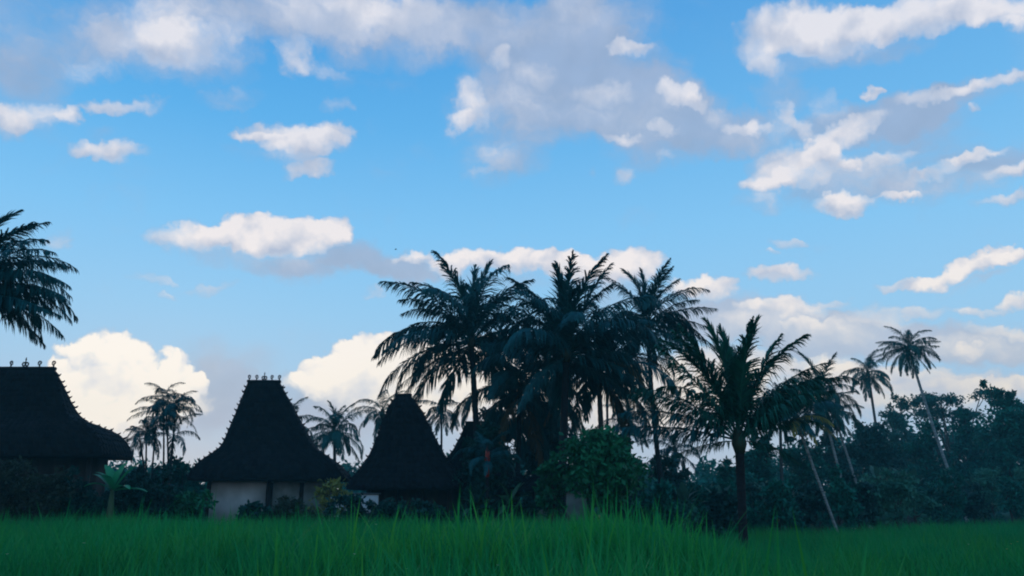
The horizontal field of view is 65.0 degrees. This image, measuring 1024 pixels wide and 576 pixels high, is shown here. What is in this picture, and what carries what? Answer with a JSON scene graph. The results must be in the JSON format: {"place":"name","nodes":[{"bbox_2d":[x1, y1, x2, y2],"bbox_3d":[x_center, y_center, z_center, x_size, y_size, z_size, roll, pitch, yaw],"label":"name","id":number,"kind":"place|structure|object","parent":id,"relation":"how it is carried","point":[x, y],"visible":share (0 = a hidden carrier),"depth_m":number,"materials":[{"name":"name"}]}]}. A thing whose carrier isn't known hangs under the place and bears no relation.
{"place":"outdoors","nodes":[
{"label":"outdoors","id":0,"kind":"place"},
{"bbox_2d":[0,357,133,524],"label":"thatched hut","id":1,"kind":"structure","parent":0,"point":[46,426],"depth_m":31.86,"materials":[{"name":"brown wicker"}]},
{"bbox_2d":[186,373,350,524],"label":"thatched hut","id":2,"kind":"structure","parent":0,"point":[267,451],"depth_m":36.50,"materials":[{"name":"brown wicker"}]},
{"bbox_2d":[265,483,272,507],"bbox_3d":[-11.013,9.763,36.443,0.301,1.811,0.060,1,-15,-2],"label":"door","id":3,"kind":"structure","parent":2,"relation":"in","point":[272,483],"depth_m":36.52,"materials":[{"name":"brown wood"}]},
{"bbox_2d":[299,483,303,501],"bbox_3d":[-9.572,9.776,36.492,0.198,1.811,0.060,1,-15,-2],"label":"door","id":4,"kind":"structure","parent":2,"relation":"in","point":[301,493],"depth_m":36.60,"materials":[{"name":"brown wood"}]},
{"bbox_2d":[346,393,466,523],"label":"thatched hut","id":5,"kind":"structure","parent":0,"point":[406,459],"depth_m":32.68,"materials":[{"name":"brown wicker"}]},
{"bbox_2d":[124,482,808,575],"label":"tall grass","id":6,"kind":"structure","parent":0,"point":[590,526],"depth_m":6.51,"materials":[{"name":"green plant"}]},
{"bbox_2d":[0,0,1023,488],"label":"sky","id":7,"kind":"structure","parent":0,"point":[231,188],"materials":[{"name":"blue"}]},
{"bbox_2d":[0,487,1023,575],"bbox_3d":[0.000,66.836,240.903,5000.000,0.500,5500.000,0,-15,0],"label":"ground","id":8,"kind":"structure","parent":0,"point":[1007,515],"depth_m":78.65,"materials":[{"name":"green plant"}]},
{"bbox_2d":[0,455,42,524],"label":"shrub","id":9,"kind":"object","parent":8,"relation":"on","point":[12,485],"visible":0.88,"depth_m":26.52,"materials":[{"name":"green plant"}]},
{"bbox_2d":[0,209,78,348],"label":"coconut palm","id":10,"kind":"object","parent":8,"relation":"on","point":[11,296],"visible":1,"depth_m":25.96,"materials":[{"name":"green plant"}]},
{"bbox_2d":[13,464,86,521],"bbox_3d":[-15.232,7.084,26.517,2.553,2.472,1.806,0,-15,0],"label":"shrub","id":11,"kind":"object","parent":8,"relation":"on","point":[47,488],"visible":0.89,"depth_m":26.35,"materials":[{"name":"green plant"}]},
{"bbox_2d":[46,465,107,522],"bbox_3d":[-14.269,7.112,26.629,2.246,2.465,1.695,0,-15,0],"label":"shrub","id":12,"kind":"object","parent":8,"relation":"on","point":[76,503],"visible":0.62,"depth_m":26.48,"materials":[{"name":"green plant"}]},
{"bbox_2d":[84,462,147,519],"bbox_3d":[-12.963,6.906,26.123,1.974,2.493,1.092,0,-15,0],"label":"banana plant","id":13,"kind":"object","parent":8,"relation":"on","point":[110,477],"visible":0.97,"depth_m":26.35,"materials":[{"name":"green plant"}]},
{"bbox_2d":[92,468,153,519],"bbox_3d":[-13.404,7.429,27.709,2.431,2.414,1.767,9,-18,-30],"label":"shrub","id":14,"kind":"object","parent":8,"relation":"on","point":[119,505],"visible":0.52,"depth_m":27.49,"materials":[{"name":"green plant"}]},
{"bbox_2d":[121,463,162,511],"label":"grove tree","id":15,"kind":"object","parent":8,"relation":"on","point":[138,468],"visible":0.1,"depth_m":40.47,"materials":[{"name":"green plant"}]},
{"bbox_2d":[124,416,176,501],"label":"clustered palm","id":16,"kind":"object","parent":8,"relation":"on","point":[146,432],"visible":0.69,"depth_m":40.15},
{"bbox_2d":[122,463,188,524],"bbox_3d":[-12.137,7.276,27.409,2.041,2.551,2.191,10,-18,-32],"label":"shrub","id":17,"kind":"object","parent":8,"relation":"on","point":[161,494],"visible":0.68,"depth_m":27.28,"materials":[{"name":"green plant"}]},
{"bbox_2d":[126,382,202,504],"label":"clustered palm","id":18,"kind":"object","parent":8,"relation":"on","point":[170,411],"visible":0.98,"depth_m":39.75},
{"bbox_2d":[155,455,206,519],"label":"grove tree","id":19,"kind":"object","parent":8,"relation":"on","point":[180,477],"visible":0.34,"depth_m":40.83,"materials":[{"name":"green plant"}]},
{"bbox_2d":[160,489,219,523],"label":"shrub","id":20,"kind":"object","parent":8,"relation":"on","point":[193,500],"visible":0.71,"depth_m":27.06,"materials":[{"name":"green plant"}]},
{"bbox_2d":[235,499,271,526],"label":"shrub","id":21,"kind":"object","parent":8,"relation":"on","point":[257,506],"visible":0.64,"depth_m":27.30,"materials":[{"name":"green plant"}]},
{"bbox_2d":[262,495,318,523],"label":"shrub","id":22,"kind":"object","parent":8,"relation":"on","point":[286,505],"visible":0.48,"depth_m":27.61,"materials":[{"name":"green plant"}]},
{"bbox_2d":[292,397,321,440],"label":"background palm","id":23,"kind":"object","parent":8,"relation":"on","point":[303,416],"visible":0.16,"depth_m":51.78,"materials":[{"name":"plant"}]},
{"bbox_2d":[304,476,352,519],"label":"croton shrub","id":24,"kind":"object","parent":8,"relation":"on","point":[334,486],"visible":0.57,"depth_m":29.89,"materials":[{"name":"green plant"}]},
{"bbox_2d":[306,400,372,462],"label":"background palm","id":25,"kind":"object","parent":8,"relation":"on","point":[335,435],"visible":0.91,"depth_m":57.05,"materials":[{"name":"plant"}]},
{"bbox_2d":[321,492,374,527],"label":"shrub","id":26,"kind":"object","parent":8,"relation":"on","point":[344,500],"visible":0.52,"depth_m":27.75,"materials":[{"name":"green plant"}]},
{"bbox_2d":[330,493,380,517],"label":"garden wall","id":27,"kind":"structure","parent":8,"relation":"on","point":[374,497],"depth_m":31.84,"materials":[{"name":"paint"}]},
{"bbox_2d":[347,390,404,442],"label":"background palm","id":28,"kind":"object","parent":8,"relation":"on","point":[378,420],"visible":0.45,"depth_m":49.37,"materials":[{"name":"plant"}]},
{"bbox_2d":[365,496,407,525],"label":"shrub","id":29,"kind":"object","parent":8,"relation":"on","point":[391,509],"visible":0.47,"depth_m":27.56,"materials":[{"name":"green plant"}]},
{"bbox_2d":[401,498,448,529],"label":"shrub","id":30,"kind":"object","parent":8,"relation":"on","point":[428,509],"visible":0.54,"depth_m":27.64,"materials":[{"name":"green plant"}]},
{"bbox_2d":[419,399,462,449],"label":"background palm","id":31,"kind":"object","parent":8,"relation":"on","point":[443,419],"visible":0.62,"depth_m":49.42,"materials":[{"name":"green plant"}]},
{"bbox_2d":[371,250,561,442],"bbox_3d":[-2.044,4.629,36.980,9.523,12.718,8.764,0,-15,0],"label":"coconut palm","id":32,"kind":"object","parent":8,"relation":"on","point":[473,312],"visible":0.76,"depth_m":37.45,"materials":[{"name":"green plant"}]},
{"bbox_2d":[460,487,493,520],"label":"fan leaf plant","id":33,"kind":"object","parent":8,"relation":"on","point":[478,502],"visible":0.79,"depth_m":27.34,"materials":[{"name":"green plant"}]},
{"bbox_2d":[448,495,515,526],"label":"shrub","id":34,"kind":"object","parent":8,"relation":"on","point":[465,506],"visible":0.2,"depth_m":27.74,"materials":[{"name":"green plant"}]},
{"bbox_2d":[446,421,526,519],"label":"thatched hut","id":35,"kind":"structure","parent":8,"relation":"on","point":[467,431],"depth_m":36.62,"materials":[{"name":"black"}]},
{"bbox_2d":[451,417,522,504],"bbox_3d":[-1.004,7.470,31.968,2.277,4.712,2.776,11,-18,-34],"label":"tall shrub","id":36,"kind":"object","parent":8,"relation":"on","point":[477,483],"visible":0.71,"depth_m":31.91,"materials":[{"name":"green plant"}]},
{"bbox_2d":[453,430,521,505],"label":"red stem palm","id":37,"kind":"object","parent":8,"relation":"on","point":[488,456],"visible":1,"depth_m":29.29,"materials":[{"name":"plant"}]},
{"bbox_2d":[478,406,530,494],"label":"grove tree","id":38,"kind":"object","parent":8,"relation":"on","point":[508,439],"visible":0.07,"depth_m":43.03,"materials":[{"name":"green plant"}]},
{"bbox_2d":[493,483,527,518],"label":"fan leaf plant","id":39,"kind":"object","parent":8,"relation":"on","point":[506,497],"visible":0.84,"depth_m":27.67,"materials":[{"name":"green plant"}]},
{"bbox_2d":[438,350,585,503],"bbox_3d":[0.537,6.859,38.678,7.475,9.254,6.509,14,-21,-42],"label":"coconut palm","id":40,"kind":"object","parent":8,"relation":"on","point":[522,419],"visible":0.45,"depth_m":38.85,"materials":[{"name":"green plant"}]},
{"bbox_2d":[489,489,541,523],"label":"shrub","id":41,"kind":"object","parent":8,"relation":"on","point":[528,504],"visible":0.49,"depth_m":28.00,"materials":[{"name":"green plant"}]},
{"bbox_2d":[505,414,579,504],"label":"grove tree","id":42,"kind":"object","parent":8,"relation":"on","point":[531,466],"visible":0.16,"depth_m":41.46,"materials":[{"name":"green plant"}]},
{"bbox_2d":[532,451,576,523],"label":"leafy tree","id":43,"kind":"object","parent":8,"relation":"on","point":[553,491],"visible":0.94,"depth_m":28.04,"materials":[{"name":"green plant"}]},
{"bbox_2d":[518,467,590,523],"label":"pavilion","id":44,"kind":"structure","parent":8,"relation":"on","point":[528,484],"depth_m":34.42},
{"bbox_2d":[103,411,1023,517],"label":"distant wood","id":45,"kind":"object","parent":8,"relation":"on","point":[704,476],"visible":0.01,"depth_m":97.34,"materials":[{"name":"green plant"}]},
{"bbox_2d":[466,250,671,523],"bbox_3d":[2.294,4.064,32.252,8.089,11.390,7.350,6,-16,-20],"label":"coconut palm","id":46,"kind":"object","parent":8,"relation":"on","point":[563,340],"visible":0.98,"depth_m":32.20,"materials":[{"name":"green plant"}]},
{"bbox_2d":[514,302,680,514],"bbox_3d":[3.744,5.636,34.849,7.328,9.660,6.478,0,-15,0],"label":"coconut palm","id":47,"kind":"object","parent":8,"relation":"on","point":[584,393],"visible":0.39,"depth_m":35.24,"materials":[{"name":"green plant"}]},
{"bbox_2d":[550,424,656,520],"bbox_3d":[3.119,6.551,27.060,3.711,3.964,2.981,-13,-20,40],"label":"leafy tree","id":48,"kind":"object","parent":8,"relation":"on","point":[601,459],"visible":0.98,"depth_m":26.55,"materials":[{"name":"green plant"}]},
{"bbox_2d":[599,432,644,518],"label":"grove tree","id":49,"kind":"object","parent":8,"relation":"on","point":[637,495],"depth_m":41.03,"materials":[{"name":"green plant"}]},
{"bbox_2d":[608,495,647,524],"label":"shrub","id":50,"kind":"object","parent":8,"relation":"on","point":[630,500],"visible":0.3,"depth_m":28.30,"materials":[{"name":"green plant"}]},
{"bbox_2d":[597,401,663,452],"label":"background palm","id":51,"kind":"object","parent":8,"relation":"on","point":[615,424],"visible":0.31,"depth_m":49.45,"materials":[{"name":"green plant"}]},
{"bbox_2d":[585,258,717,483],"bbox_3d":[6.764,5.307,39.413,6.467,13.470,6.086,8,-17,-27],"label":"coconut palm","id":52,"kind":"object","parent":8,"relation":"on","point":[669,319],"visible":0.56,"depth_m":39.78,"materials":[{"name":"green plant"}]},
{"bbox_2d":[638,477,679,533],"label":"undergrowth bush","id":53,"kind":"object","parent":8,"relation":"on","point":[663,488],"visible":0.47,"depth_m":28.16,"materials":[{"name":"green plant"}]},
{"bbox_2d":[635,481,689,522],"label":"shrub","id":54,"kind":"object","parent":8,"relation":"on","point":[649,496],"visible":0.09,"depth_m":29.71,"materials":[{"name":"green plant"}]},
{"bbox_2d":[642,453,691,505],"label":"broadleaf tree","id":55,"kind":"object","parent":8,"relation":"on","point":[676,478],"visible":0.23,"depth_m":42.69,"materials":[{"name":"green plant"}]},
{"bbox_2d":[637,425,703,482],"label":"background palm","id":56,"kind":"object","parent":8,"relation":"on","point":[668,450],"visible":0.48,"depth_m":50.73,"materials":[{"name":"green plant"}]},
{"bbox_2d":[669,482,704,503],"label":"banana plant","id":57,"kind":"object","parent":8,"relation":"on","point":[683,493],"visible":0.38,"depth_m":31.83,"materials":[{"name":"green plant"}]},
{"bbox_2d":[678,484,709,523],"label":"undergrowth bush","id":58,"kind":"object","parent":8,"relation":"on","point":[702,508],"visible":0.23,"depth_m":33.09,"materials":[{"name":"green plant"}]},
{"bbox_2d":[686,481,714,507],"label":"broadleaf tree","id":59,"kind":"object","parent":8,"relation":"on","point":[705,490],"visible":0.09,"depth_m":40.73,"materials":[{"name":"green plant"}]},
{"bbox_2d":[681,520,724,540],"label":"shrub","id":60,"kind":"object","parent":8,"relation":"on","point":[704,526],"visible":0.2,"depth_m":24.96,"materials":[{"name":"green plant"}]},
{"bbox_2d":[699,485,730,503],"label":"banana plant","id":61,"kind":"object","parent":8,"relation":"on","point":[719,488],"visible":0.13,"depth_m":33.17,"materials":[{"name":"green plant"}]},
{"bbox_2d":[698,488,748,543],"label":"undergrowth bush","id":62,"kind":"object","parent":8,"relation":"on","point":[722,506],"visible":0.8,"depth_m":30.28,"materials":[{"name":"green plant"}]},
{"bbox_2d":[614,313,847,548],"bbox_3d":[5.776,3.929,21.032,5.842,6.503,3.660,-5,-16,16],"label":"young coconut palm","id":63,"kind":"object","parent":8,"relation":"on","point":[736,406],"visible":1,"depth_m":20.68,"materials":[{"name":"green plant"}]},
{"bbox_2d":[703,455,764,530],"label":"broadleaf tree","id":64,"kind":"object","parent":8,"relation":"on","point":[727,471],"visible":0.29,"depth_m":48.53,"materials":[{"name":"green plant"}]},
{"bbox_2d":[747,482,764,492],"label":"banana plant","id":65,"kind":"object","parent":8,"relation":"on","point":[759,485],"visible":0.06,"depth_m":41.23,"materials":[{"name":"green plant"}]},
{"bbox_2d":[733,434,779,508],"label":"broadleaf tree","id":66,"kind":"object","parent":8,"relation":"on","point":[757,464],"visible":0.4,"depth_m":54.27,"materials":[{"name":"green plant"}]},
{"bbox_2d":[746,482,785,535],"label":"undergrowth bush","id":67,"kind":"object","parent":8,"relation":"on","point":[754,494],"visible":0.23,"depth_m":36.15,"materials":[{"name":"green plant"}]},
{"bbox_2d":[750,478,807,534],"bbox_3d":[11.015,9.225,33.226,2.457,2.736,1.653,0,-15,0],"label":"undergrowth bush","id":68,"kind":"object","parent":8,"relation":"on","point":[778,498],"visible":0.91,"depth_m":33.02,"materials":[{"name":"green plant"}]},
{"bbox_2d":[755,382,806,490],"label":"background palm","id":69,"kind":"object","parent":8,"relation":"on","point":[780,458],"visible":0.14,"depth_m":54.93,"materials":[{"name":"green plant"}]},
{"bbox_2d":[782,489,818,537],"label":"undergrowth bush","id":70,"kind":"object","parent":8,"relation":"on","point":[803,500],"visible":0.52,"depth_m":35.94,"materials":[{"name":"green plant"}]},
{"bbox_2d":[757,376,844,531],"bbox_3d":[12.919,7.705,36.197,4.075,7.187,3.887,0,-15,0],"label":"leaning palm","id":71,"kind":"object","parent":8,"relation":"on","point":[827,422],"visible":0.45,"depth_m":35.88,"materials":[{"name":"green plant"}]},
{"bbox_2d":[774,429,831,496],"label":"broadleaf tree","id":72,"kind":"object","parent":8,"relation":"on","point":[803,472],"visible":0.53,"depth_m":57.59,"materials":[{"name":"green plant"}]},
{"bbox_2d":[792,481,841,536],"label":"undergrowth bush","id":73,"kind":"object","parent":8,"relation":"on","point":[816,504],"visible":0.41,"depth_m":39.09,"materials":[{"name":"green plant"}]},
{"bbox_2d":[774,351,861,528],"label":"leaning palm","id":74,"kind":"object","parent":8,"relation":"on","point":[836,413],"visible":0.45,"depth_m":47.57,"materials":[{"name":"green plant"}]},
{"bbox_2d":[816,428,865,525],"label":"broadleaf tree","id":75,"kind":"object","parent":8,"relation":"on","point":[828,457],"visible":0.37,"depth_m":62.25,"materials":[{"name":"green plant"}]},
{"bbox_2d":[813,463,869,533],"bbox_3d":[14.631,9.719,36.486,2.690,3.512,1.947,0,-15,0],"label":"undergrowth bush","id":76,"kind":"object","parent":8,"relation":"on","point":[839,490],"visible":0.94,"depth_m":36.14,"materials":[{"name":"green plant"}]},
{"bbox_2d":[812,391,872,528],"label":"leaning palm","id":77,"kind":"object","parent":8,"relation":"on","point":[846,418],"visible":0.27,"depth_m":52.97,"materials":[{"name":"green plant"}]},
{"bbox_2d":[841,470,880,531],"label":"undergrowth bush","id":78,"kind":"object","parent":8,"relation":"on","point":[862,488],"visible":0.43,"depth_m":39.29,"materials":[{"name":"green plant"}]},
{"bbox_2d":[839,349,893,425],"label":"leaning palm","id":79,"kind":"object","parent":8,"relation":"on","point":[866,378],"visible":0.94,"depth_m":76.01,"materials":[{"name":"green plant"}]},
{"bbox_2d":[835,421,912,521],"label":"broadleaf tree","id":80,"kind":"object","parent":8,"relation":"on","point":[873,448],"visible":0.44,"depth_m":64.22,"materials":[{"name":"green plant"}]},
{"bbox_2d":[856,473,907,530],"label":"undergrowth bush","id":81,"kind":"object","parent":8,"relation":"on","point":[868,480],"visible":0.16,"depth_m":42.74,"materials":[{"name":"green plant"}]},
{"bbox_2d":[870,465,897,527],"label":"banana plant","id":82,"kind":"object","parent":8,"relation":"on","point":[874,471],"visible":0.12,"depth_m":48.51,"materials":[{"name":"green plant"}]},
{"bbox_2d":[871,466,917,530],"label":"undergrowth bush","id":83,"kind":"object","parent":8,"relation":"on","point":[890,493],"visible":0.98,"depth_m":39.66,"materials":[{"name":"green plant"}]},
{"bbox_2d":[878,393,935,522],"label":"broadleaf tree","id":84,"kind":"object","parent":8,"relation":"on","point":[896,419],"visible":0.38,"depth_m":76.80,"materials":[{"name":"green plant"}]},
{"bbox_2d":[895,472,941,528],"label":"undergrowth bush","id":85,"kind":"object","parent":8,"relation":"on","point":[918,503],"visible":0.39,"depth_m":43.12,"materials":[{"name":"green plant"}]},
{"bbox_2d":[875,326,967,519],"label":"leaning palm","id":86,"kind":"object","parent":8,"relation":"on","point":[907,354],"visible":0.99,"depth_m":62.66,"materials":[{"name":"green plant"}]},
{"bbox_2d":[893,418,973,515],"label":"broadleaf tree","id":87,"kind":"object","parent":8,"relation":"on","point":[925,460],"visible":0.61,"depth_m":67.70,"materials":[{"name":"green plant"}]},
{"bbox_2d":[894,388,995,468],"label":"broadleaf tree","id":88,"kind":"object","parent":8,"relation":"on","point":[937,411],"visible":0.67,"depth_m":82.30,"materials":[{"name":"green plant"}]},
{"bbox_2d":[945,406,997,509],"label":"broadleaf tree","id":89,"kind":"object","parent":8,"relation":"on","point":[962,437],"visible":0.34,"depth_m":70.60,"materials":[{"name":"green plant"}]},
{"bbox_2d":[960,481,996,527],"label":"undergrowth bush","id":90,"kind":"object","parent":8,"relation":"on","point":[971,511],"visible":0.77,"depth_m":47.00,"materials":[{"name":"green plant"}]},
{"bbox_2d":[966,466,1008,523],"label":"undergrowth bush","id":91,"kind":"object","parent":8,"relation":"on","point":[988,484],"visible":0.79,"depth_m":51.10,"materials":[{"name":"green plant"}]},
{"bbox_2d":[955,379,1023,522],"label":"broadleaf tree","id":92,"kind":"object","parent":8,"relation":"on","point":[1008,423],"visible":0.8,"depth_m":64.38,"materials":[{"name":"green plant"}]},
{"bbox_2d":[991,475,1023,522],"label":"undergrowth bush","id":93,"kind":"object","parent":8,"relation":"on","point":[1011,494],"visible":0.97,"depth_m":47.56,"materials":[{"name":"green plant"}]},
{"bbox_2d":[591,389,622,422],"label":"background palm","id":94,"kind":"object","parent":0,"point":[607,414],"visible":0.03,"depth_m":55.64,"materials":[{"name":"plant"}]}
]}

